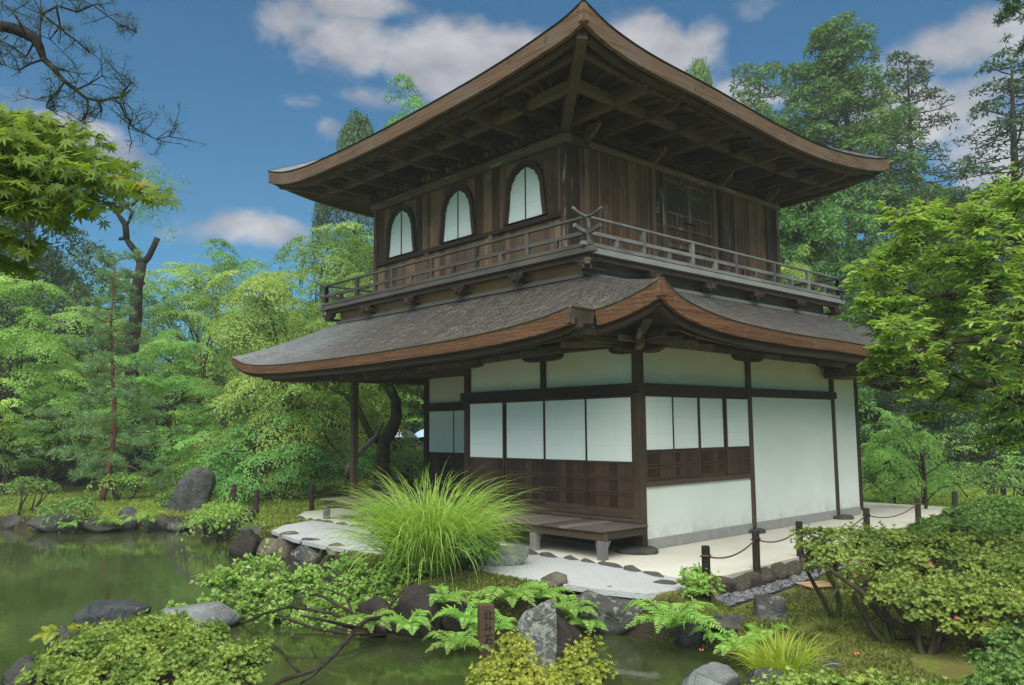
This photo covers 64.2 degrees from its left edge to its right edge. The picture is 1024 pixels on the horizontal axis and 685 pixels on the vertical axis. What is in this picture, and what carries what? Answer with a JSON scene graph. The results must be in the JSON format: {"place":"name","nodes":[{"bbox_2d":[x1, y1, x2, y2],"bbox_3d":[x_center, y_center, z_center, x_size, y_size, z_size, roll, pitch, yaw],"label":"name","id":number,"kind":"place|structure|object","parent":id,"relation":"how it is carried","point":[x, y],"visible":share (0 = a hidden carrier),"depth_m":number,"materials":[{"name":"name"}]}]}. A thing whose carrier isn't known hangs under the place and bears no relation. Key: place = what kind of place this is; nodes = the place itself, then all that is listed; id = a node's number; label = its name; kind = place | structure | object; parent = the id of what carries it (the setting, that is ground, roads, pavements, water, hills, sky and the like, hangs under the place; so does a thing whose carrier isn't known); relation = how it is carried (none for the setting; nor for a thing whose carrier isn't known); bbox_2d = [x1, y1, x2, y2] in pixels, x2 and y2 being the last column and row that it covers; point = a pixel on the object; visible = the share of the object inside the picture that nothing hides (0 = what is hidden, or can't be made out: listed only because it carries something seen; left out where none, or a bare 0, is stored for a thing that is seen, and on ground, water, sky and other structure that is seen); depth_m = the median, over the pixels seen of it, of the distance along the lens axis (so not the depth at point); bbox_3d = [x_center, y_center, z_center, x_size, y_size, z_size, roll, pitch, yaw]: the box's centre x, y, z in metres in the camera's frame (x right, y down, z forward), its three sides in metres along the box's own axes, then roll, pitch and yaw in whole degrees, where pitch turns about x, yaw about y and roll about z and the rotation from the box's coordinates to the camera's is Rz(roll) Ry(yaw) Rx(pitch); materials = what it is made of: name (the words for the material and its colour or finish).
{"place":"outdoors","nodes":[
{"label":"outdoors","id":0,"kind":"place"},
{"bbox_2d":[0,528,751,684],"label":"pond water","id":1,"kind":"structure","parent":0,"point":[57,579],"depth_m":9.76,"materials":[{"name":"liquid"}]},
{"bbox_2d":[74,599,151,630],"bbox_3d":[-4.526,3.167,9.234,0.898,0.473,0.439,0,-6,-5],"label":"garden rock","id":2,"kind":"object","parent":1,"relation":"in","point":[94,611],"visible":0.62,"depth_m":9.12,"materials":[{"name":"stone"}]},
{"bbox_2d":[161,601,241,626],"bbox_3d":[-3.604,3.172,9.369,0.845,0.371,0.796,5,-8,-42],"label":"garden rock","id":3,"kind":"object","parent":1,"relation":"in","point":[223,612],"visible":0.56,"depth_m":9.18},
{"bbox_2d":[357,596,393,630],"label":"garden rock","id":4,"kind":"object","parent":1,"relation":"in","point":[371,606],"visible":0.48,"depth_m":9.17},
{"bbox_2d":[681,662,739,684],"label":"garden rock","id":5,"kind":"object","parent":1,"relation":"in","point":[714,673],"visible":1,"depth_m":6.74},
{"bbox_2d":[272,520,684,598],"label":"gravel path","id":6,"kind":"structure","parent":0,"point":[594,577],"depth_m":10.28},
{"bbox_2d":[0,438,1023,684],"bbox_3d":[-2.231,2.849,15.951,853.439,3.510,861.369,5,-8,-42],"label":"ground","id":7,"kind":"structure","parent":0,"point":[950,666],"depth_m":8.78,"materials":[{"name":"plant"}]},
{"bbox_2d":[0,655,36,684],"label":"garden rock","id":8,"kind":"object","parent":7,"relation":"on","point":[11,673],"visible":0.54,"depth_m":7.03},
{"bbox_2d":[0,474,63,514],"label":"garden shrub","id":9,"kind":"object","parent":7,"relation":"on","point":[30,480],"visible":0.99,"depth_m":19.30,"materials":[{"name":"green plant"}]},
{"bbox_2d":[0,220,82,476],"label":"evergreen tree","id":10,"kind":"object","parent":7,"relation":"on","point":[60,275],"visible":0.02,"depth_m":35.77,"materials":[{"name":"green plant"}]},
{"bbox_2d":[0,445,105,489],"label":"garden shrub","id":11,"kind":"object","parent":7,"relation":"on","point":[54,473],"visible":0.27,"depth_m":26.96,"materials":[{"name":"green plant"}]},
{"bbox_2d":[26,513,83,532],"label":"garden rock","id":12,"kind":"object","parent":7,"relation":"on","point":[38,522],"visible":0.69,"depth_m":18.20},
{"bbox_2d":[29,622,82,644],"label":"fern","id":13,"kind":"object","parent":7,"relation":"on","point":[49,634],"visible":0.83,"depth_m":8.18,"materials":[{"name":"green plant"}]},
{"bbox_2d":[0,264,119,495],"label":"maple tree","id":14,"kind":"object","parent":7,"relation":"on","point":[8,342],"visible":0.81,"depth_m":25.11,"materials":[{"name":"green plant"}]},
{"bbox_2d":[0,350,124,492],"label":"maple tree","id":15,"kind":"object","parent":7,"relation":"on","point":[33,442],"visible":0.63,"depth_m":25.67,"materials":[{"name":"green plant"}]},
{"bbox_2d":[31,495,103,533],"bbox_3d":[-9.964,3.946,18.259,1.439,1.055,1.628,5,-8,-42],"label":"garden shrub","id":16,"kind":"object","parent":7,"relation":"on","point":[85,504],"visible":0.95,"depth_m":18.07,"materials":[{"name":"green plant"}]},
{"bbox_2d":[0,188,152,485],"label":"evergreen tree","id":17,"kind":"object","parent":7,"relation":"on","point":[77,290],"visible":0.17,"depth_m":31.25,"materials":[{"name":"green plant"}]},
{"bbox_2d":[0,402,162,482],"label":"evergreen tree","id":18,"kind":"object","parent":7,"relation":"on","point":[75,466],"visible":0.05,"depth_m":31.44,"materials":[{"name":"green plant"}]},
{"bbox_2d":[0,305,171,486],"label":"maple tree","id":19,"kind":"object","parent":7,"relation":"on","point":[65,338],"visible":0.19,"depth_m":28.74,"materials":[{"name":"green plant"}]},
{"bbox_2d":[0,102,182,429],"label":"maple branch","id":20,"kind":"object","parent":7,"relation":"on","point":[53,173],"visible":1,"depth_m":4.30,"materials":[{"name":"green plant"}]},
{"bbox_2d":[82,517,121,532],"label":"garden rock","id":21,"kind":"object","parent":7,"relation":"on","point":[96,528],"visible":0.73,"depth_m":18.12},
{"bbox_2d":[0,0,209,158],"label":"pine branch","id":22,"kind":"object","parent":7,"relation":"on","point":[27,34],"visible":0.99,"depth_m":6.58,"materials":[{"name":"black plant"}]},
{"bbox_2d":[11,246,202,500],"bbox_3d":[-10.721,1.006,23.142,4.716,7.390,4.936,-3,-7,25],"label":"young pine","id":23,"kind":"object","parent":7,"relation":"on","point":[108,462],"visible":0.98,"depth_m":22.61,"materials":[{"name":"green plant"}]},
{"bbox_2d":[84,471,155,501],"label":"garden shrub","id":24,"kind":"object","parent":7,"relation":"on","point":[126,478],"visible":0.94,"depth_m":22.20,"materials":[{"name":"green plant"}]},
{"bbox_2d":[55,278,230,419],"label":"maple tree","id":25,"kind":"object","parent":7,"relation":"on","point":[146,302],"visible":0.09,"depth_m":40.08,"materials":[{"name":"green plant"}]},
{"bbox_2d":[13,609,276,684],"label":"azalea shrub","id":26,"kind":"object","parent":7,"relation":"on","point":[130,666],"visible":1,"depth_m":6.44,"materials":[{"name":"green plant"}]},
{"bbox_2d":[115,154,198,492],"bbox_3d":[-11.172,-0.536,25.084,2.441,10.747,1.514,-3,-6,20],"label":"gnarled pine","id":27,"kind":"object","parent":7,"relation":"on","point":[139,283],"visible":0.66,"depth_m":25.40,"materials":[{"name":"black plant"}]},
{"bbox_2d":[74,329,241,490],"label":"maple tree","id":28,"kind":"object","parent":7,"relation":"on","point":[176,386],"visible":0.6,"depth_m":25.67,"materials":[{"name":"green plant"}]},
{"bbox_2d":[44,261,282,475],"label":"maple tree","id":29,"kind":"object","parent":7,"relation":"on","point":[183,270],"visible":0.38,"depth_m":33.97,"materials":[{"name":"green plant"}]},
{"bbox_2d":[96,389,263,478],"bbox_3d":[-14.985,3.976,35.821,8.289,4.450,8.910,1,-6,-10],"label":"evergreen tree","id":30,"kind":"object","parent":7,"relation":"on","point":[169,406],"visible":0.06,"depth_m":34.83,"materials":[{"name":"green plant"}]},
{"bbox_2d":[109,440,268,495],"label":"maple tree","id":31,"kind":"object","parent":7,"relation":"on","point":[175,469],"visible":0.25,"depth_m":23.31,"materials":[{"name":"green plant"}]},
{"bbox_2d":[167,466,215,512],"bbox_3d":[-7.692,3.892,19.669,0.963,1.851,0.987,5,-8,-42],"label":"garden rock","id":32,"kind":"object","parent":7,"relation":"on","point":[194,487],"visible":0.55,"depth_m":19.35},
{"bbox_2d":[0,477,423,542],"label":"lawn grass","id":33,"kind":"structure","parent":7,"relation":"on","point":[267,503],"depth_m":21.01,"materials":[{"name":"plant"}]},
{"bbox_2d":[175,499,264,540],"bbox_3d":[-5.997,3.806,16.835,1.816,1.104,1.649,-1,-6,1],"label":"garden shrub","id":34,"kind":"object","parent":7,"relation":"on","point":[232,509],"visible":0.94,"depth_m":16.54,"materials":[{"name":"green plant"}]},
{"bbox_2d":[151,238,313,430],"label":"maple tree","id":35,"kind":"object","parent":7,"relation":"on","point":[229,264],"visible":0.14,"depth_m":42.51,"materials":[{"name":"green plant"}]},
{"bbox_2d":[229,528,259,556],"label":"garden rock","id":36,"kind":"object","parent":7,"relation":"on","point":[247,541],"visible":0.84,"depth_m":14.51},
{"bbox_2d":[150,399,373,505],"label":"maple tree","id":37,"kind":"object","parent":7,"relation":"on","point":[239,479],"visible":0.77,"depth_m":21.67,"materials":[{"name":"green plant"}]},
{"bbox_2d":[170,389,359,483],"bbox_3d":[-9.426,3.714,31.053,7.673,3.880,7.138,-1,-6,2],"label":"evergreen tree","id":38,"kind":"object","parent":7,"relation":"on","point":[225,420],"visible":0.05,"depth_m":29.80,"materials":[{"name":"green plant"}]},
{"bbox_2d":[170,255,415,502],"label":"weeping maple","id":39,"kind":"object","parent":7,"relation":"on","point":[271,300],"visible":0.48,"depth_m":22.86,"materials":[{"name":"green plant"}]},
{"bbox_2d":[164,538,435,684],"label":"leafy bush","id":40,"kind":"object","parent":7,"relation":"on","point":[314,609],"visible":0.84,"depth_m":9.88,"materials":[{"name":"green plant"}]},
{"bbox_2d":[289,545,323,570],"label":"garden rock","id":41,"kind":"object","parent":7,"relation":"on","point":[299,555],"visible":0.49,"depth_m":12.87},
{"bbox_2d":[208,220,422,473],"label":"maple tree","id":42,"kind":"object","parent":7,"relation":"on","point":[307,270],"visible":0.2,"depth_m":31.16,"materials":[{"name":"green plant"}]},
{"bbox_2d":[274,279,423,489],"bbox_3d":[-4.724,1.695,23.856,4.485,5.905,10.377,1,-6,-18],"label":"forked tree","id":43,"kind":"object","parent":7,"relation":"on","point":[383,440],"visible":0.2,"depth_m":20.87,"materials":[{"name":"green plant"}]},
{"bbox_2d":[298,107,411,445],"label":"evergreen tree","id":44,"kind":"object","parent":7,"relation":"on","point":[356,128],"visible":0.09,"depth_m":42.93,"materials":[{"name":"green plant"}]},
{"bbox_2d":[324,608,397,632],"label":"fern","id":45,"kind":"object","parent":7,"relation":"on","point":[354,619],"visible":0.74,"depth_m":8.38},
{"bbox_2d":[299,384,423,480],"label":"evergreen tree","id":46,"kind":"object","parent":7,"relation":"on","point":[417,393],"visible":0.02,"depth_m":31.39,"materials":[{"name":"green plant"}]},
{"bbox_2d":[304,385,423,474],"label":"maple tree","id":47,"kind":"object","parent":7,"relation":"on","point":[421,400],"visible":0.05,"depth_m":31.04,"materials":[{"name":"green plant"}]},
{"bbox_2d":[327,73,426,293],"label":"maple tree","id":48,"kind":"object","parent":7,"relation":"on","point":[398,78],"visible":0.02,"depth_m":42.55,"materials":[{"name":"green plant"}]},
{"bbox_2d":[358,451,403,489],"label":"garden shrub","id":49,"kind":"object","parent":7,"relation":"on","point":[369,459],"visible":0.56,"depth_m":21.46,"materials":[{"name":"green plant"}]},
{"bbox_2d":[344,387,423,478],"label":"evergreen tree","id":50,"kind":"object","parent":7,"relation":"on","point":[417,428],"visible":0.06,"depth_m":30.71,"materials":[{"name":"green plant"}]},
{"bbox_2d":[358,446,423,487],"bbox_3d":[-2.730,3.641,23.006,2.865,1.504,3.400,5,-8,-42],"label":"garden shrub","id":51,"kind":"object","parent":7,"relation":"on","point":[417,454],"visible":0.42,"depth_m":22.55,"materials":[{"name":"green plant"}]},
{"bbox_2d":[387,584,443,638],"bbox_3d":[-1.029,2.965,9.037,0.641,0.549,0.462,-4,-7,29],"label":"garden rock","id":52,"kind":"object","parent":7,"relation":"on","point":[413,597],"visible":0.81,"depth_m":8.88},
{"bbox_2d":[378,609,432,635],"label":"fern","id":53,"kind":"object","parent":52,"relation":"on","point":[415,621],"visible":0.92,"depth_m":8.45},
{"bbox_2d":[293,459,552,605],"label":"pampas grass","id":54,"kind":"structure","parent":7,"relation":"on","point":[416,537],"depth_m":10.18,"materials":[{"name":"plant"}]},
{"bbox_2d":[426,583,472,605],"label":"fern","id":55,"kind":"object","parent":7,"relation":"on","point":[454,597],"visible":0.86,"depth_m":9.02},
{"bbox_2d":[422,627,490,653],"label":"fern","id":56,"kind":"object","parent":7,"relation":"on","point":[463,641],"visible":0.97,"depth_m":8.10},
{"bbox_2d":[442,601,476,633],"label":"garden rock","id":57,"kind":"object","parent":7,"relation":"on","point":[451,623],"visible":0.49,"depth_m":8.91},
{"bbox_2d":[430,598,504,628],"bbox_3d":[-0.387,2.881,8.664,0.790,0.216,0.828,5,-8,-44],"label":"fern","id":58,"kind":"object","parent":7,"relation":"on","point":[466,617],"visible":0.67,"depth_m":8.62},
{"bbox_2d":[443,529,502,574],"bbox_3d":[-0.452,2.634,10.227,0.737,0.613,0.613,2,-7,-23],"label":"garden shrub","id":59,"kind":"object","parent":7,"relation":"on","point":[492,545],"visible":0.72,"depth_m":10.12,"materials":[{"name":"green plant"}]},
{"bbox_2d":[477,603,494,657],"bbox_3d":[-0.255,2.917,8.060,0.157,0.648,0.088,2,-6,-21],"label":"name post","id":60,"kind":"object","parent":7,"relation":"on","point":[485,624],"visible":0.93,"depth_m":8.03,"materials":[{"name":"brown wood"}]},
{"bbox_2d":[462,545,529,565],"bbox_3d":[-0.249,2.885,10.816,0.966,0.339,0.399,-1,-6,0],"label":"garden rock","id":61,"kind":"object","parent":7,"relation":"on","point":[508,556],"visible":0.38,"depth_m":10.68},
{"bbox_2d":[463,581,547,606],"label":"fern","id":62,"kind":"object","parent":7,"relation":"on","point":[512,596],"visible":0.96,"depth_m":8.96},
{"bbox_2d":[252,519,812,670],"bbox_3d":[-1.685,3.265,11.636,2.505,0.576,11.465,5,-8,-42],"label":"bank moss","id":63,"kind":"object","parent":7,"relation":"on","point":[795,621],"visible":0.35,"depth_m":9.58,"materials":[{"name":"plant"}]},
{"bbox_2d":[515,599,556,668],"bbox_3d":[0.212,2.796,7.478,0.404,0.882,0.289,1,-6,-11],"label":"garden rock","id":64,"kind":"object","parent":7,"relation":"on","point":[538,623],"visible":0.61,"depth_m":7.41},
{"bbox_2d":[464,627,618,684],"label":"azalea shrub","id":65,"kind":"object","parent":7,"relation":"on","point":[510,667],"visible":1,"depth_m":6.37,"materials":[{"name":"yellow plant"}]},
{"bbox_2d":[525,579,574,601],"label":"fern","id":66,"kind":"object","parent":7,"relation":"on","point":[539,595],"visible":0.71,"depth_m":9.20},
{"bbox_2d":[556,613,584,664],"bbox_3d":[0.451,2.812,7.539,0.375,0.657,0.386,5,-8,-42],"label":"garden rock","id":67,"kind":"object","parent":7,"relation":"on","point":[566,630],"visible":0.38,"depth_m":7.42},
{"bbox_2d":[553,594,597,616],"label":"fern","id":68,"kind":"object","parent":7,"relation":"on","point":[569,609],"visible":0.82,"depth_m":8.84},
{"bbox_2d":[232,0,963,560],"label":"temple pavilion","id":69,"kind":"structure","parent":7,"relation":"on","point":[580,300],"depth_m":13.92,"materials":[{"name":"brown wood"}]},
{"bbox_2d":[384,205,416,258],"bbox_3d":[-2.303,-2.325,16.858,0.072,1.061,1.105,5,-8,-42],"label":"bell window","id":70,"kind":"structure","parent":69,"relation":"in","point":[400,230],"depth_m":16.88,"materials":[{"name":"paper"}]},
{"bbox_2d":[438,184,476,243],"bbox_3d":[-1.042,-2.481,15.479,0.072,1.061,1.105,5,-8,-42],"label":"bell window","id":71,"kind":"structure","parent":69,"relation":"in","point":[457,214],"depth_m":15.51,"materials":[{"name":"paper"}]},
{"bbox_2d":[502,160,547,225],"bbox_3d":[0.216,-2.636,14.104,0.072,1.061,1.105,5,-8,-42],"label":"bell window","id":72,"kind":"structure","parent":69,"relation":"in","point":[525,199],"depth_m":14.13,"materials":[{"name":"paper"}]},
{"bbox_2d":[665,178,689,262],"bbox_3d":[3.114,-2.107,15.404,0.752,1.920,0.050,5,-8,-42],"label":"door leaf","id":73,"kind":"structure","parent":69,"relation":"in","point":[677,198],"depth_m":15.45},
{"bbox_2d":[688,185,712,267],"bbox_3d":[3.676,-2.059,15.913,0.752,1.920,0.050,5,-8,-42],"label":"door leaf","id":74,"kind":"structure","parent":69,"relation":"in","point":[700,213],"depth_m":15.96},
{"bbox_2d":[577,586,642,635],"bbox_3d":[1.119,3.035,8.982,0.788,0.605,0.611,2,-7,-23],"label":"garden rock","id":75,"kind":"object","parent":7,"relation":"on","point":[612,618],"visible":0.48,"depth_m":8.84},
{"bbox_2d":[298,502,949,578],"bbox_3d":[2.449,3.613,17.249,10.980,0.060,11.250,5,-8,-42],"label":"sand apron","id":76,"kind":"object","parent":7,"relation":"on","point":[669,561],"visible":0.23,"depth_m":12.13,"materials":[{"name":"sand"}]},
{"bbox_2d":[621,596,727,634],"bbox_3d":[1.611,2.703,8.178,1.034,0.268,0.902,-1,-6,6],"label":"fern","id":77,"kind":"object","parent":7,"relation":"on","point":[678,617],"visible":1,"depth_m":8.06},
{"bbox_2d":[674,618,706,647],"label":"garden rock","id":78,"kind":"object","parent":7,"relation":"on","point":[683,639],"visible":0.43,"depth_m":8.29,"materials":[{"name":"stone"}]},
{"bbox_2d":[684,57,712,85],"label":"broadleaf tree","id":79,"kind":"object","parent":7,"relation":"on","point":[700,70],"visible":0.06,"depth_m":48.71,"materials":[{"name":"green plant"}]},
{"bbox_2d":[675,561,725,599],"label":"shrub","id":80,"kind":"object","parent":7,"relation":"on","point":[699,580],"visible":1,"depth_m":8.83,"materials":[{"name":"green plant"}]},
{"bbox_2d":[703,614,746,631],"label":"garden rock","id":81,"kind":"object","parent":7,"relation":"on","point":[727,621],"visible":0.56,"depth_m":8.20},
{"bbox_2d":[707,631,769,656],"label":"fern","id":82,"kind":"object","parent":7,"relation":"on","point":[729,647],"visible":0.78,"depth_m":7.58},
{"bbox_2d":[753,594,787,621],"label":"rock","id":83,"kind":"object","parent":7,"relation":"on","point":[764,605],"visible":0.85,"depth_m":8.38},
{"bbox_2d":[719,623,846,679],"bbox_3d":[2.220,2.571,6.786,1.108,0.435,1.128,5,-8,-42],"label":"grass tuft","id":84,"kind":"object","parent":7,"relation":"on","point":[764,660],"visible":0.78,"depth_m":6.71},
{"bbox_2d":[728,60,838,256],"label":"cedar tree","id":85,"kind":"object","parent":7,"relation":"on","point":[759,104],"visible":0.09,"depth_m":44.61,"materials":[{"name":"green plant"}]},
{"bbox_2d":[716,560,869,607],"bbox_3d":[4.129,3.144,11.060,0.412,0.050,5.743,-6,-8,44],"label":"channel bed","id":86,"kind":"object","parent":7,"relation":"on","point":[775,592],"visible":0.12,"depth_m":9.86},
{"bbox_2d":[713,551,878,605],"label":"channel pebbles","id":87,"kind":"object","parent":86,"relation":"on","point":[769,587],"visible":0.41,"depth_m":9.88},
{"bbox_2d":[781,243,862,385],"label":"maple tree","id":88,"kind":"object","parent":7,"relation":"on","point":[798,273],"visible":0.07,"depth_m":25.34,"materials":[{"name":"green plant"}]},
{"bbox_2d":[650,550,1014,684],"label":"moss carpet","id":89,"kind":"object","parent":7,"relation":"on","point":[843,596],"visible":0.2,"depth_m":7.76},
{"bbox_2d":[744,660,959,684],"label":"azalea shrub","id":90,"kind":"object","parent":7,"relation":"on","point":[797,677],"visible":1,"depth_m":5.79,"materials":[{"name":"green plant"}]},
{"bbox_2d":[778,148,942,464],"bbox_3d":[11.578,-1.169,31.382,10.064,13.330,10.295,1,-6,-15],"label":"cedar tree","id":91,"kind":"object","parent":7,"relation":"on","point":[821,216],"visible":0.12,"depth_m":30.38,"materials":[{"name":"green plant"}]},
{"bbox_2d":[778,11,967,421],"bbox_3d":[15.051,-4.599,37.108,13.427,21.268,12.124,2,-6,-21],"label":"cedar tree","id":92,"kind":"object","parent":7,"relation":"on","point":[846,100],"visible":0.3,"depth_m":36.34,"materials":[{"name":"green plant"}]},
{"bbox_2d":[788,520,1023,654],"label":"azalea shrub","id":93,"kind":"object","parent":7,"relation":"on","point":[979,562],"visible":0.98,"depth_m":7.60,"materials":[{"name":"green plant"}]},
{"bbox_2d":[860,407,965,505],"label":"maple tree","id":94,"kind":"object","parent":7,"relation":"on","point":[884,453],"visible":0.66,"depth_m":19.09,"materials":[{"name":"green plant"}]},
{"bbox_2d":[859,384,968,481],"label":"evergreen tree","id":95,"kind":"object","parent":7,"relation":"on","point":[863,423],"visible":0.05,"depth_m":27.93,"materials":[{"name":"green plant"}]},
{"bbox_2d":[837,159,1023,453],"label":"leafy tree","id":96,"kind":"object","parent":7,"relation":"on","point":[889,324],"visible":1,"depth_m":7.69,"materials":[{"name":"green plant"}]},
{"bbox_2d":[875,419,986,508],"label":"young tree","id":97,"kind":"object","parent":7,"relation":"on","point":[923,473],"visible":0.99,"depth_m":17.40,"materials":[{"name":"green plant"}]},
{"bbox_2d":[857,50,1013,330],"bbox_3d":[19.145,-4.168,39.337,9.451,20.732,8.882,2,-6,-19],"label":"fir tree","id":98,"kind":"object","parent":7,"relation":"on","point":[914,79],"visible":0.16,"depth_m":39.17,"materials":[{"name":"green plant"}]},
{"bbox_2d":[847,182,1023,451],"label":"cedar tree","id":99,"kind":"object","parent":7,"relation":"on","point":[951,196],"visible":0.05,"depth_m":33.09,"materials":[{"name":"green plant"}]},
{"bbox_2d":[860,361,1023,484],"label":"evergreen tree","id":100,"kind":"object","parent":7,"relation":"on","point":[890,404],"visible":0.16,"depth_m":25.95,"materials":[{"name":"green plant"}]},
{"bbox_2d":[887,46,1023,410],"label":"fir tree","id":101,"kind":"object","parent":7,"relation":"on","point":[1011,87],"visible":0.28,"depth_m":31.20,"materials":[{"name":"green plant"}]},
{"bbox_2d":[890,333,1023,486],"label":"evergreen tree","id":102,"kind":"object","parent":7,"relation":"on","point":[943,423],"visible":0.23,"depth_m":25.48,"materials":[{"name":"green plant"}]},
{"bbox_2d":[899,499,1023,546],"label":"shrub","id":103,"kind":"object","parent":7,"relation":"on","point":[994,518],"visible":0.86,"depth_m":10.26,"materials":[{"name":"green plant"}]},
{"bbox_2d":[922,461,1023,505],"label":"garden shrub","id":104,"kind":"object","parent":7,"relation":"on","point":[984,478],"visible":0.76,"depth_m":17.14,"materials":[{"name":"green plant"}]},
{"bbox_2d":[922,407,1023,495],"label":"young tree","id":105,"kind":"object","parent":7,"relation":"on","point":[990,456],"visible":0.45,"depth_m":18.99,"materials":[{"name":"green plant"}]},
{"bbox_2d":[958,619,1023,684],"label":"azalea shrub","id":106,"kind":"object","parent":7,"relation":"on","point":[1006,667],"visible":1,"depth_m":5.63,"materials":[{"name":"green plant"}]},
{"bbox_2d":[961,451,1023,501],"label":"young tree","id":107,"kind":"object","parent":7,"relation":"on","point":[1014,469],"visible":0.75,"depth_m":16.00,"materials":[{"name":"green plant"}]},
{"bbox_2d":[971,493,1023,543],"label":"garden shrub","id":108,"kind":"object","parent":7,"relation":"on","point":[988,500],"visible":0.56,"depth_m":13.47,"materials":[{"name":"green plant"}]},
{"bbox_2d":[991,0,1023,70],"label":"fir branch","id":109,"kind":"object","parent":7,"relation":"on","point":[1012,8],"visible":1,"depth_m":12.01,"materials":[{"name":"green plant"}]},
{"bbox_2d":[0,0,1023,427],"label":"sky","id":110,"kind":"structure","parent":0,"point":[269,84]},
{"bbox_2d":[863,482,1023,510],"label":"lawn grass","id":111,"kind":"structure","parent":0,"point":[944,503],"depth_m":21.24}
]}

